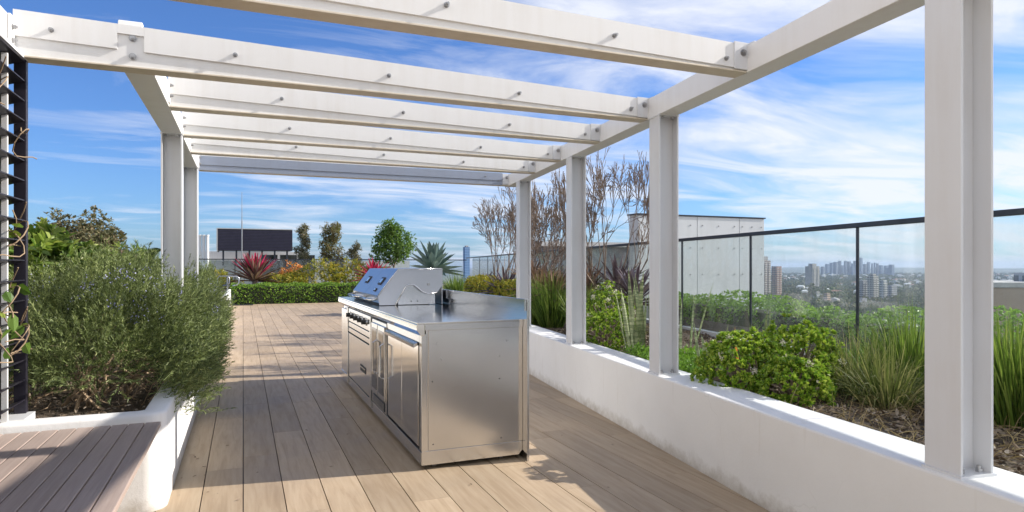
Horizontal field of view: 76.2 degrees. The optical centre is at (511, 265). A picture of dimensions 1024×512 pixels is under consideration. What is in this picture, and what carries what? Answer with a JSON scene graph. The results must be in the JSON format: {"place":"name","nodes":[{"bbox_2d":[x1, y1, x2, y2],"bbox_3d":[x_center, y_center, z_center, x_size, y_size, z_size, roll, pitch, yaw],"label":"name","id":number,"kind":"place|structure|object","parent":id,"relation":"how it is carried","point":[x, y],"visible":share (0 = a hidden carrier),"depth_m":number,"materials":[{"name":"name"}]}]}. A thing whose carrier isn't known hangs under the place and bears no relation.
{"place":"outdoors","nodes":[
{"label":"outdoors","id":0,"kind":"place"},
{"bbox_2d":[109,247,160,264],"bbox_3d":[-4.172,0.337,7.389,0.902,1.086,1.112,0,0,18],"label":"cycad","id":1,"kind":"object","parent":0,"point":[150,249],"visible":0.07,"depth_m":7.25,"materials":[{"name":"green plant"}]},
{"bbox_2d":[198,235,201,264],"bbox_3d":[-17.224,0.301,36.000,0.200,3.999,0.200,0,0,-22],"label":"vent pipe","id":2,"kind":"object","parent":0,"point":[199,244],"visible":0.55,"depth_m":35.92,"materials":[{"name":"white metal"}]},
{"bbox_2d":[202,235,204,277],"bbox_3d":[-17.012,0.301,36.000,0.200,3.999,0.200,0,0,-22],"label":"vent pipe","id":3,"kind":"object","parent":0,"point":[203,246],"visible":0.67,"depth_m":35.92,"materials":[{"name":"white metal"}]},
{"bbox_2d":[205,235,208,267],"bbox_3d":[-16.800,0.301,36.000,0.200,3.999,0.200,0,0,-22],"label":"vent pipe","id":4,"kind":"object","parent":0,"point":[207,248],"visible":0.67,"depth_m":35.93,"materials":[{"name":"white metal"}]},
{"bbox_2d":[241,221,242,284],"bbox_3d":[-15.722,0.008,38.000,0.065,8.584,0.065,0,0,-45],"label":"antenna mast","id":5,"kind":"object","parent":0,"point":[241,246],"visible":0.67,"depth_m":37.97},
{"bbox_2d":[199,306,286,511],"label":"roof slab","id":6,"kind":"structure","parent":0,"point":[243,448],"depth_m":4.60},
{"bbox_2d":[153,302,769,511],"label":"deck","id":7,"kind":"structure","parent":6,"relation":"on","point":[577,462],"depth_m":4.40,"materials":[{"name":"brown wood"}]},
{"bbox_2d":[0,421,160,511],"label":"bench","id":8,"kind":"object","parent":7,"relation":"on","point":[90,469],"visible":1,"depth_m":2.66,"materials":[{"name":"brown"}]},
{"bbox_2d":[0,289,230,511],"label":"planter","id":9,"kind":"object","parent":7,"relation":"on","point":[151,486],"visible":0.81,"depth_m":3.46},
{"bbox_2d":[0,32,34,422],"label":"louvre screen","id":10,"kind":"object","parent":9,"relation":"on","point":[18,79],"visible":0.81,"depth_m":3.40,"materials":[{"name":"metal"}]},
{"bbox_2d":[0,56,36,362],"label":"climbing vine","id":11,"kind":"object","parent":10,"relation":"attached to","point":[12,322],"visible":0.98,"depth_m":3.25,"materials":[{"name":"green plant"}]},
{"bbox_2d":[0,336,163,418],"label":"soil","id":12,"kind":"structure","parent":9,"relation":"in","point":[142,395],"depth_m":4.23,"materials":[{"name":"soil"}]},
{"bbox_2d":[8,224,78,395],"bbox_3d":[-3.233,0.297,4.358,0.619,1.170,0.807,0,0,-22],"label":"broadleaf shrub","id":13,"kind":"object","parent":12,"relation":"on","point":[36,239],"visible":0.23,"depth_m":4.26,"materials":[{"name":"green plant"}]},
{"bbox_2d":[0,320,86,412],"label":"rosemary bush","id":14,"kind":"object","parent":12,"relation":"on","point":[9,380],"visible":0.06,"depth_m":3.92,"materials":[{"name":"green plant"}]},
{"bbox_2d":[29,207,87,330],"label":"broadleaf shrub","id":15,"kind":"object","parent":12,"relation":"on","point":[69,227],"visible":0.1,"depth_m":8.10,"materials":[{"name":"green plant"}]},
{"bbox_2d":[8,217,127,390],"bbox_3d":[-3.182,0.273,4.503,0.882,1.220,0.980,0,0,8],"label":"broadleaf shrub","id":16,"kind":"object","parent":12,"relation":"on","point":[43,224],"visible":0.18,"depth_m":4.46,"materials":[{"name":"green plant"}]},
{"bbox_2d":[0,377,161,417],"bbox_3d":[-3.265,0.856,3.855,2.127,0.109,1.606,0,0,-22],"label":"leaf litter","id":17,"kind":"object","parent":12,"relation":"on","point":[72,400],"visible":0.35,"depth_m":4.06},
{"bbox_2d":[69,205,129,256],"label":"broadleaf shrub","id":18,"kind":"object","parent":12,"relation":"on","point":[91,233],"visible":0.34,"depth_m":8.08,"materials":[{"name":"green plant"}]},
{"bbox_2d":[0,233,236,417],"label":"rosemary bush","id":19,"kind":"object","parent":12,"relation":"on","point":[186,351],"visible":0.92,"depth_m":4.01,"materials":[{"name":"green plant"}]},
{"bbox_2d":[109,241,148,261],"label":"broadleaf shrub","id":20,"kind":"object","parent":12,"relation":"on","point":[122,244],"visible":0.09,"depth_m":6.53,"materials":[{"name":"green plant"}]},
{"bbox_2d":[65,246,235,373],"bbox_3d":[-3.327,0.476,6.018,1.459,1.380,2.216,0,0,-22],"label":"rosemary bush","id":21,"kind":"object","parent":12,"relation":"on","point":[216,314],"visible":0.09,"depth_m":5.91,"materials":[{"name":"green plant"}]},
{"bbox_2d":[154,254,235,345],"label":"rosemary bush","id":22,"kind":"object","parent":12,"relation":"on","point":[202,273],"visible":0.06,"depth_m":7.69,"materials":[{"name":"green plant"}]},
{"bbox_2d":[198,258,236,322],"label":"rosemary bush","id":23,"kind":"object","parent":12,"relation":"on","point":[211,272],"visible":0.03,"depth_m":9.62,"materials":[{"name":"green plant"}]},
{"bbox_2d":[338,268,528,465],"bbox_3d":[-0.955,0.661,5.928,0.771,1.277,3.750,0,0,-22],"label":"outdoor kitchen","id":24,"kind":"object","parent":7,"relation":"on","point":[435,374],"visible":1,"depth_m":4.37,"materials":[{"name":"silver metal"}]},
{"bbox_2d":[342,307,346,371],"bbox_3d":[-1.853,0.825,7.272,0.020,0.690,0.460,0,0,-22],"label":"far door","id":25,"kind":"structure","parent":24,"relation":"in","point":[344,319],"depth_m":7.28,"materials":[{"name":"silver metal"}]},
{"bbox_2d":[349,333,368,395],"bbox_3d":[-1.498,0.942,6.388,0.025,0.455,1.255,0,0,-22],"label":"front door","id":26,"kind":"structure","parent":24,"relation":"in","point":[358,348],"depth_m":6.32,"materials":[{"name":"silver metal"}]},
{"bbox_2d":[384,330,401,428],"bbox_3d":[-0.887,0.831,4.878,0.052,0.668,0.484,0,0,-22],"label":"door","id":27,"kind":"structure","parent":24,"relation":"in","point":[394,346],"depth_m":4.84,"materials":[{"name":"silver metal"}]},
{"bbox_2d":[397,335,418,445],"bbox_3d":[-0.703,0.831,4.431,0.052,0.668,0.470,0,0,-22],"label":"door","id":28,"kind":"structure","parent":24,"relation":"in","point":[410,348],"depth_m":4.41,"materials":[{"name":"silver metal"}]},
{"bbox_2d":[529,324,1023,511],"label":"wall","id":29,"kind":"structure","parent":7,"relation":"on","point":[770,454],"depth_m":3.54,"materials":[{"name":"paint"}]},
{"bbox_2d":[0,0,996,479],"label":"pergola","id":30,"kind":"object","parent":29,"relation":"on","point":[222,106],"visible":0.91,"depth_m":3.83,"materials":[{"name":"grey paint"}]},
{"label":"roof ledge","id":31,"kind":"structure","parent":7,"relation":"on","visible":0},
{"bbox_2d":[621,303,874,352],"bbox_3d":[2.741,0.880,9.646,0.540,0.260,12.210,0,0,-12],"label":"planter trough","id":32,"kind":"object","parent":31,"relation":"on","point":[713,326],"visible":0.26,"depth_m":8.55,"materials":[{"name":"concrete"}]},
{"bbox_2d":[679,289,1023,362],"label":"trough hedge","id":33,"kind":"object","parent":32,"relation":"in","point":[731,311],"visible":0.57,"depth_m":7.30,"materials":[{"name":"green plant"}]},
{"bbox_2d":[532,241,629,300],"bbox_3d":[2.877,1.737,23.841,4.794,5.127,1.700,0,0,-22],"label":"rooftop plant room","id":34,"kind":"object","parent":6,"relation":"on","point":[619,252],"visible":0.07,"depth_m":23.43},
{"bbox_2d":[628,213,765,318],"bbox_3d":[3.209,0.725,11.222,2.680,3.150,0.310,0,0,-22],"label":"plant enclosure","id":35,"kind":"object","parent":6,"relation":"on","point":[720,265],"visible":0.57,"depth_m":11.19,"materials":[{"name":"concrete"}]},
{"bbox_2d":[463,246,469,282],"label":"city tower","id":36,"kind":"structure","parent":0,"point":[466,263],"depth_m":900.11,"materials":[{"name":"blue glass"}]},
{"bbox_2d":[0,0,1023,267],"label":"sky","id":37,"kind":"structure","parent":0,"point":[835,135],"materials":[{"name":"blue"}]},
{"bbox_2d":[442,272,923,325],"bbox_3d":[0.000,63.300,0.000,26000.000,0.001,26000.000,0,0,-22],"label":"ground","id":38,"kind":"structure","parent":0,"point":[481,273],"depth_m":4174.19,"materials":[{"name":"plant"}]},
{"bbox_2d":[764,256,770,293],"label":"apartment tower","id":39,"kind":"structure","parent":38,"relation":"on","point":[767,275],"depth_m":1120.19,"materials":[{"name":"concrete"}]},
{"bbox_2d":[772,266,781,294],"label":"apartment tower","id":40,"kind":"structure","parent":38,"relation":"on","point":[776,280],"depth_m":1079.62,"materials":[{"name":"concrete"}]},
{"bbox_2d":[806,283,816,301],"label":"distant tree","id":41,"kind":"object","parent":38,"relation":"on","point":[809,288],"visible":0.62,"depth_m":849.32,"materials":[{"name":"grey plant"}]},
{"bbox_2d":[833,262,837,274],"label":"office tower","id":42,"kind":"structure","parent":38,"relation":"on","point":[835,267],"depth_m":3395.10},
{"bbox_2d":[847,261,850,274],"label":"office tower","id":43,"kind":"structure","parent":38,"relation":"on","point":[848,266],"depth_m":3532.64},
{"bbox_2d":[859,280,866,297],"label":"apartment tower","id":44,"kind":"structure","parent":38,"relation":"on","point":[862,287],"depth_m":959.80,"materials":[{"name":"concrete"}]},
{"bbox_2d":[879,280,887,298],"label":"apartment tower","id":45,"kind":"structure","parent":38,"relation":"on","point":[883,290],"depth_m":930.29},
{"bbox_2d":[764,272,1021,317],"bbox_3d":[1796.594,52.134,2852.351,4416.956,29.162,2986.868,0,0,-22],"label":"suburban woodland","id":46,"kind":"object","parent":38,"relation":"on","point":[847,298],"visible":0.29,"depth_m":1159.19,"materials":[{"name":"plant"}]},
{"bbox_2d":[889,293,917,303],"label":"distant tree","id":47,"kind":"object","parent":38,"relation":"on","point":[894,297],"visible":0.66,"depth_m":858.93,"materials":[{"name":"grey plant"}]},
{"bbox_2d":[451,267,1023,272],"bbox_3d":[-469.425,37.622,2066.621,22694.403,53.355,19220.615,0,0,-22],"label":"hills","id":48,"kind":"structure","parent":0,"point":[896,270],"depth_m":6711.07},
{"bbox_2d":[201,228,409,285],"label":"neighbour building","id":49,"kind":"structure","parent":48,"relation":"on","point":[273,243],"depth_m":39.74,"materials":[{"name":"concrete"}]},
{"bbox_2d":[260,255,277,278],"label":"window","id":50,"kind":"structure","parent":49,"relation":"in","point":[274,267],"depth_m":40.66,"materials":[{"name":"grey glass"}]},
{"bbox_2d":[279,255,296,272],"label":"window","id":51,"kind":"structure","parent":49,"relation":"in","point":[281,262],"depth_m":41.04,"materials":[{"name":"grey glass"}]},
{"bbox_2d":[298,255,314,277],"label":"window","id":52,"kind":"structure","parent":49,"relation":"in","point":[310,256],"depth_m":41.56,"materials":[{"name":"grey glass"}]},
{"bbox_2d":[805,264,819,286],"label":"apartment tower","id":53,"kind":"structure","parent":0,"point":[812,273],"depth_m":1561.03,"materials":[{"name":"concrete"}]},
{"bbox_2d":[824,293,829,300],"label":"apartment block","id":54,"kind":"structure","parent":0,"point":[826,296],"depth_m":899.64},
{"bbox_2d":[825,264,829,273],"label":"office tower","id":55,"kind":"structure","parent":0,"point":[827,268],"depth_m":3982.12,"materials":[{"name":"grey glass"}]},
{"bbox_2d":[844,261,846,274],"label":"office tower","id":56,"kind":"structure","parent":0,"point":[845,267],"depth_m":3561.44,"materials":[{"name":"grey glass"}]},
{"bbox_2d":[859,258,862,273],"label":"office tower","id":57,"kind":"structure","parent":0,"point":[861,264],"depth_m":3806.10,"materials":[{"name":"grey glass"}]},
{"bbox_2d":[867,274,878,298],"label":"apartment tower","id":58,"kind":"structure","parent":0,"point":[872,284],"depth_m":950.13,"materials":[{"name":"concrete"}]},
{"bbox_2d":[888,265,893,275],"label":"office tower","id":59,"kind":"structure","parent":0,"point":[890,269],"depth_m":3228.89,"materials":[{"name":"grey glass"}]},
{"bbox_2d":[887,285,896,297],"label":"apartment block","id":60,"kind":"structure","parent":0,"point":[891,289],"depth_m":998.77,"materials":[{"name":"stone"}]},
{"bbox_2d":[993,273,1023,338],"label":"brick building","id":61,"kind":"structure","parent":0,"point":[1007,294],"depth_m":130.00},
{"bbox_3d":[-7.984,1.320,24.641,14.000,0.960,3.750,0,0,-22],"label":"rear planter wall","id":62,"kind":"object","parent":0,"visible":0},
{"bbox_2d":[442,284,1023,475],"bbox_3d":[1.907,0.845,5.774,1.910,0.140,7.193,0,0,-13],"label":"mulch","id":63,"kind":"object","parent":62,"relation":"in","point":[1010,451],"visible":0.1,"depth_m":3.54,"materials":[{"name":"soil"}]},
{"bbox_2d":[291,223,311,270],"bbox_3d":[-8.874,-0.485,27.488,0.911,2.692,0.890,0,0,-22],"label":"tree","id":64,"kind":"object","parent":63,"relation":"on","point":[305,241],"visible":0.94,"depth_m":27.46,"materials":[{"name":"green plant"}]},
{"bbox_2d":[154,258,465,270],"bbox_3d":[-9.138,0.290,26.518,15.324,1.120,0.050,0,0,-22],"label":"balustrade","id":65,"kind":"object","parent":63,"relation":"on","point":[293,259],"visible":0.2,"depth_m":26.53,"materials":[{"name":"grey glass"}]},
{"bbox_2d":[318,221,345,273],"bbox_3d":[-7.600,-0.522,27.528,1.188,2.756,1.240,0,0,-13],"label":"tree","id":66,"kind":"object","parent":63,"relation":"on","point":[334,229],"visible":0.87,"depth_m":27.38,"materials":[{"name":"green plant"}]},
{"bbox_2d":[410,241,465,275],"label":"agave","id":67,"kind":"object","parent":63,"relation":"on","point":[434,257],"visible":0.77,"depth_m":17.59,"materials":[{"name":"green plant"}]},
{"bbox_2d":[442,271,471,291],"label":"grass tuft","id":68,"kind":"object","parent":63,"relation":"on","point":[456,286],"visible":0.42,"depth_m":14.05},
{"bbox_2d":[473,266,515,293],"bbox_3d":[-0.141,0.416,11.347,1.125,0.894,1.202,0,0,22],"label":"bromeliad","id":69,"kind":"object","parent":63,"relation":"on","point":[505,276],"visible":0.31,"depth_m":11.23,"materials":[{"name":"purple plant"}]},
{"bbox_2d":[463,274,531,296],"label":"golden hedge","id":70,"kind":"object","parent":63,"relation":"on","point":[477,283],"visible":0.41,"depth_m":11.82,"materials":[{"name":"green plant"}]},
{"bbox_2d":[472,180,544,278],"bbox_3d":[-0.034,-0.387,13.018,1.479,2.694,1.474,0,0,-22],"label":"bare tree","id":71,"kind":"object","parent":63,"relation":"on","point":[488,215],"visible":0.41,"depth_m":12.99,"materials":[{"name":"brown plant"}]},
{"bbox_2d":[492,183,562,273],"bbox_3d":[0.240,-0.360,12.038,1.259,2.416,1.329,0,0,-22],"label":"bare tree","id":72,"kind":"object","parent":63,"relation":"on","point":[511,217],"visible":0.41,"depth_m":11.84,"materials":[{"name":"brown plant"}]},
{"bbox_2d":[510,270,548,324],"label":"grass tuft","id":73,"kind":"object","parent":63,"relation":"on","point":[534,321],"visible":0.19,"depth_m":9.48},
{"bbox_2d":[504,260,560,280],"bbox_3d":[0.345,0.321,11.181,1.213,1.081,1.058,0,0,-22],"label":"bromeliad","id":74,"kind":"object","parent":63,"relation":"on","point":[535,269],"visible":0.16,"depth_m":11.15,"materials":[{"name":"purple plant"}]},
{"bbox_2d":[504,259,562,296],"bbox_3d":[0.449,0.380,9.957,1.299,0.964,1.109,0,0,-22],"label":"bromeliad","id":75,"kind":"object","parent":63,"relation":"on","point":[534,273],"visible":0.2,"depth_m":9.91,"materials":[{"name":"purple plant"}]},
{"bbox_2d":[531,269,565,327],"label":"grass tuft","id":76,"kind":"object","parent":63,"relation":"on","point":[546,315],"visible":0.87,"depth_m":8.95,"materials":[{"name":"plant"}]},
{"bbox_2d":[531,191,565,278],"bbox_3d":[0.669,-0.215,10.608,1.056,2.130,1.062,0,0,-22],"label":"bare tree","id":77,"kind":"object","parent":63,"relation":"on","point":[549,215],"visible":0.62,"depth_m":10.26,"materials":[{"name":"brown plant"}]},
{"bbox_2d":[531,265,587,301],"bbox_3d":[0.656,0.425,9.312,1.172,0.875,1.105,0,0,5],"label":"bromeliad","id":78,"kind":"object","parent":63,"relation":"on","point":[559,277],"visible":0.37,"depth_m":9.18,"materials":[{"name":"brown plant"}]},
{"bbox_2d":[555,263,612,300],"bbox_3d":[1.024,0.397,9.311,1.126,0.930,0.976,0,0,27],"label":"bromeliad","id":79,"kind":"object","parent":63,"relation":"on","point":[588,282],"visible":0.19,"depth_m":9.19,"materials":[{"name":"purple plant"}]},
{"bbox_2d":[553,283,619,320],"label":"bush","id":80,"kind":"object","parent":63,"relation":"on","point":[601,302],"visible":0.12,"depth_m":8.31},
{"bbox_2d":[550,147,648,301],"bbox_3d":[1.283,-0.476,9.161,1.591,2.647,1.497,0,0,40],"label":"bare tree","id":81,"kind":"object","parent":63,"relation":"on","point":[601,183],"visible":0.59,"depth_m":9.06,"materials":[{"name":"brown plant"}]},
{"bbox_2d":[586,308,628,350],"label":"jade bush","id":82,"kind":"object","parent":63,"relation":"on","point":[610,339],"visible":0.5,"depth_m":6.71,"materials":[{"name":"green plant"}]},
{"bbox_2d":[587,276,627,325],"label":"bush","id":83,"kind":"object","parent":63,"relation":"on","point":[619,300],"visible":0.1,"depth_m":8.57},
{"bbox_2d":[586,280,635,336],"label":"jade bush","id":84,"kind":"object","parent":63,"relation":"on","point":[598,305],"visible":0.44,"depth_m":7.21,"materials":[{"name":"green plant"}]},
{"bbox_2d":[586,254,648,298],"bbox_3d":[1.520,0.336,9.275,1.134,1.051,1.158,0,0,28],"label":"bromeliad","id":85,"kind":"object","parent":63,"relation":"on","point":[614,268],"visible":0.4,"depth_m":9.22,"materials":[{"name":"purple plant"}]},
{"bbox_2d":[615,267,646,355],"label":"sword plant","id":86,"kind":"object","parent":63,"relation":"on","point":[640,324],"visible":0.85,"depth_m":6.01,"materials":[{"name":"green plant"}]},
{"bbox_2d":[634,295,648,343],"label":"sword plant","id":87,"kind":"object","parent":63,"relation":"on","point":[634,322],"visible":0.12,"depth_m":6.23,"materials":[{"name":"green plant"}]},
{"bbox_2d":[600,263,688,323],"bbox_3d":[1.579,0.403,8.218,1.311,0.918,1.136,0,0,-22],"label":"bromeliad","id":88,"kind":"object","parent":63,"relation":"on","point":[624,286],"visible":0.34,"depth_m":8.14,"materials":[{"name":"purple plant"}]},
{"bbox_2d":[679,285,712,348],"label":"sword plant","id":89,"kind":"object","parent":63,"relation":"on","point":[680,335],"visible":0.37,"depth_m":5.86,"materials":[{"name":"green plant"}]},
{"bbox_2d":[694,324,735,373],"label":"sword plant","id":90,"kind":"object","parent":63,"relation":"on","point":[697,346],"visible":0.23,"depth_m":5.07,"materials":[{"name":"green plant"}]},
{"bbox_2d":[690,326,799,394],"bbox_3d":[1.571,0.646,4.454,0.728,0.478,0.692,0,0,-22],"label":"jade bush","id":91,"kind":"object","parent":63,"relation":"on","point":[740,368],"visible":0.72,"depth_m":4.31,"materials":[{"name":"green plant"}]},
{"bbox_2d":[466,208,1023,365],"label":"glass balustrade","id":92,"kind":"object","parent":63,"relation":"on","point":[1002,213],"visible":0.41,"depth_m":6.37,"materials":[{"name":"glass"},{"name":"dark aluminium"}]},
{"bbox_2d":[618,342,882,382],"bbox_3d":[2.332,0.777,5.507,2.544,0.217,2.126,0,0,-9],"label":"ground cover","id":93,"kind":"object","parent":63,"relation":"on","point":[685,359],"visible":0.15,"depth_m":5.54,"materials":[{"name":"green plant"}]},
{"bbox_2d":[749,304,770,339],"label":"sword plant","id":94,"kind":"object","parent":63,"relation":"on","point":[766,326],"visible":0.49,"depth_m":6.26,"materials":[{"name":"green plant"}]},
{"bbox_2d":[751,354,837,407],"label":"jade bush","id":95,"kind":"object","parent":63,"relation":"on","point":[803,393],"visible":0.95,"depth_m":3.97,"materials":[{"name":"green plant"}]},
{"bbox_2d":[751,313,846,390],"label":"jade bush","id":96,"kind":"object","parent":63,"relation":"on","point":[811,333],"visible":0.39,"depth_m":4.42,"materials":[{"name":"green plant"}]},
{"bbox_2d":[614,344,1023,471],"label":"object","id":97,"kind":"structure","parent":63,"relation":"on","point":[916,430],"depth_m":3.44,"materials":[{"name":"soil"}]},
{"bbox_2d":[799,319,924,409],"bbox_3d":[2.288,0.711,4.356,1.113,0.810,1.063,0,0,-22],"label":"grass tuft","id":98,"kind":"object","parent":63,"relation":"on","point":[851,350],"visible":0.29,"depth_m":4.29,"materials":[{"name":"plant"}]},
{"bbox_2d":[823,320,924,410],"bbox_3d":[2.337,0.638,4.021,0.871,0.647,0.907,0,0,43],"label":"grass tuft","id":99,"kind":"object","parent":63,"relation":"on","point":[889,394],"visible":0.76,"depth_m":3.95,"materials":[{"name":"plant"}]},
{"bbox_2d":[841,295,924,391],"bbox_3d":[2.824,0.514,4.680,0.943,0.695,1.114,0,0,17],"label":"grass tuft","id":100,"kind":"object","parent":63,"relation":"on","point":[916,353],"visible":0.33,"depth_m":4.54,"materials":[{"name":"plant"}]},
{"bbox_2d":[913,304,1023,429],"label":"grass tuft","id":101,"kind":"object","parent":63,"relation":"on","point":[1008,388],"visible":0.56,"depth_m":3.42,"materials":[{"name":"plant"}]},
{"bbox_2d":[921,316,1023,369],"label":"grass tuft","id":102,"kind":"object","parent":63,"relation":"on","point":[1000,335],"visible":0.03,"depth_m":3.88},
{"label":"soil","id":103,"kind":"structure","parent":62,"relation":"in","visible":0},
{"bbox_2d":[205,268,243,287],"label":"golden shrub","id":104,"kind":"object","parent":103,"relation":"on","point":[223,272],"visible":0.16,"depth_m":24.59,"materials":[{"name":"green plant"}]},
{"bbox_2d":[223,252,281,284],"bbox_3d":[-9.611,0.169,24.401,2.303,1.400,2.165,0,0,37],"label":"bromeliad","id":105,"kind":"object","parent":103,"relation":"on","point":[253,269],"visible":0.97,"depth_m":24.10,"materials":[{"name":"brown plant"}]},
{"bbox_2d":[262,269,308,285],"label":"golden shrub","id":106,"kind":"object","parent":103,"relation":"on","point":[281,278],"visible":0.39,"depth_m":24.58,"materials":[{"name":"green plant"}]},
{"bbox_2d":[279,259,303,276],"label":"orange shrub","id":107,"kind":"object","parent":103,"relation":"on","point":[281,271],"visible":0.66,"depth_m":25.20,"materials":[{"name":"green plant"}]},
{"bbox_2d":[230,281,358,303],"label":"clipped hedge","id":108,"kind":"object","parent":103,"relation":"on","point":[278,293],"visible":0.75,"depth_m":22.55,"materials":[{"name":"green plant"}]},
{"bbox_2d":[284,258,352,285],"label":"golden shrub","id":109,"kind":"object","parent":103,"relation":"on","point":[312,271],"visible":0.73,"depth_m":24.83,"materials":[{"name":"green plant"}]},
{"bbox_2d":[320,257,369,283],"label":"golden shrub","id":110,"kind":"object","parent":103,"relation":"on","point":[350,270],"visible":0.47,"depth_m":25.31,"materials":[{"name":"green plant"}]},
{"bbox_2d":[344,240,362,279],"bbox_3d":[-6.712,-0.134,27.994,0.946,1.981,0.800,0,0,-37],"label":"tree","id":111,"kind":"object","parent":103,"relation":"on","point":[354,249],"visible":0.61,"depth_m":27.95,"materials":[{"name":"green plant"}]},
{"bbox_2d":[351,258,390,280],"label":"bromeliad","id":112,"kind":"object","parent":103,"relation":"on","point":[373,264],"visible":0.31,"depth_m":24.54,"materials":[{"name":"red plant"}]},
{"bbox_2d":[369,216,416,267],"bbox_3d":[-4.832,-0.564,26.507,1.970,2.836,1.674,0,0,0],"label":"tree","id":113,"kind":"object","parent":103,"relation":"on","point":[399,250],"visible":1,"depth_m":26.28,"materials":[{"name":"green plant"}]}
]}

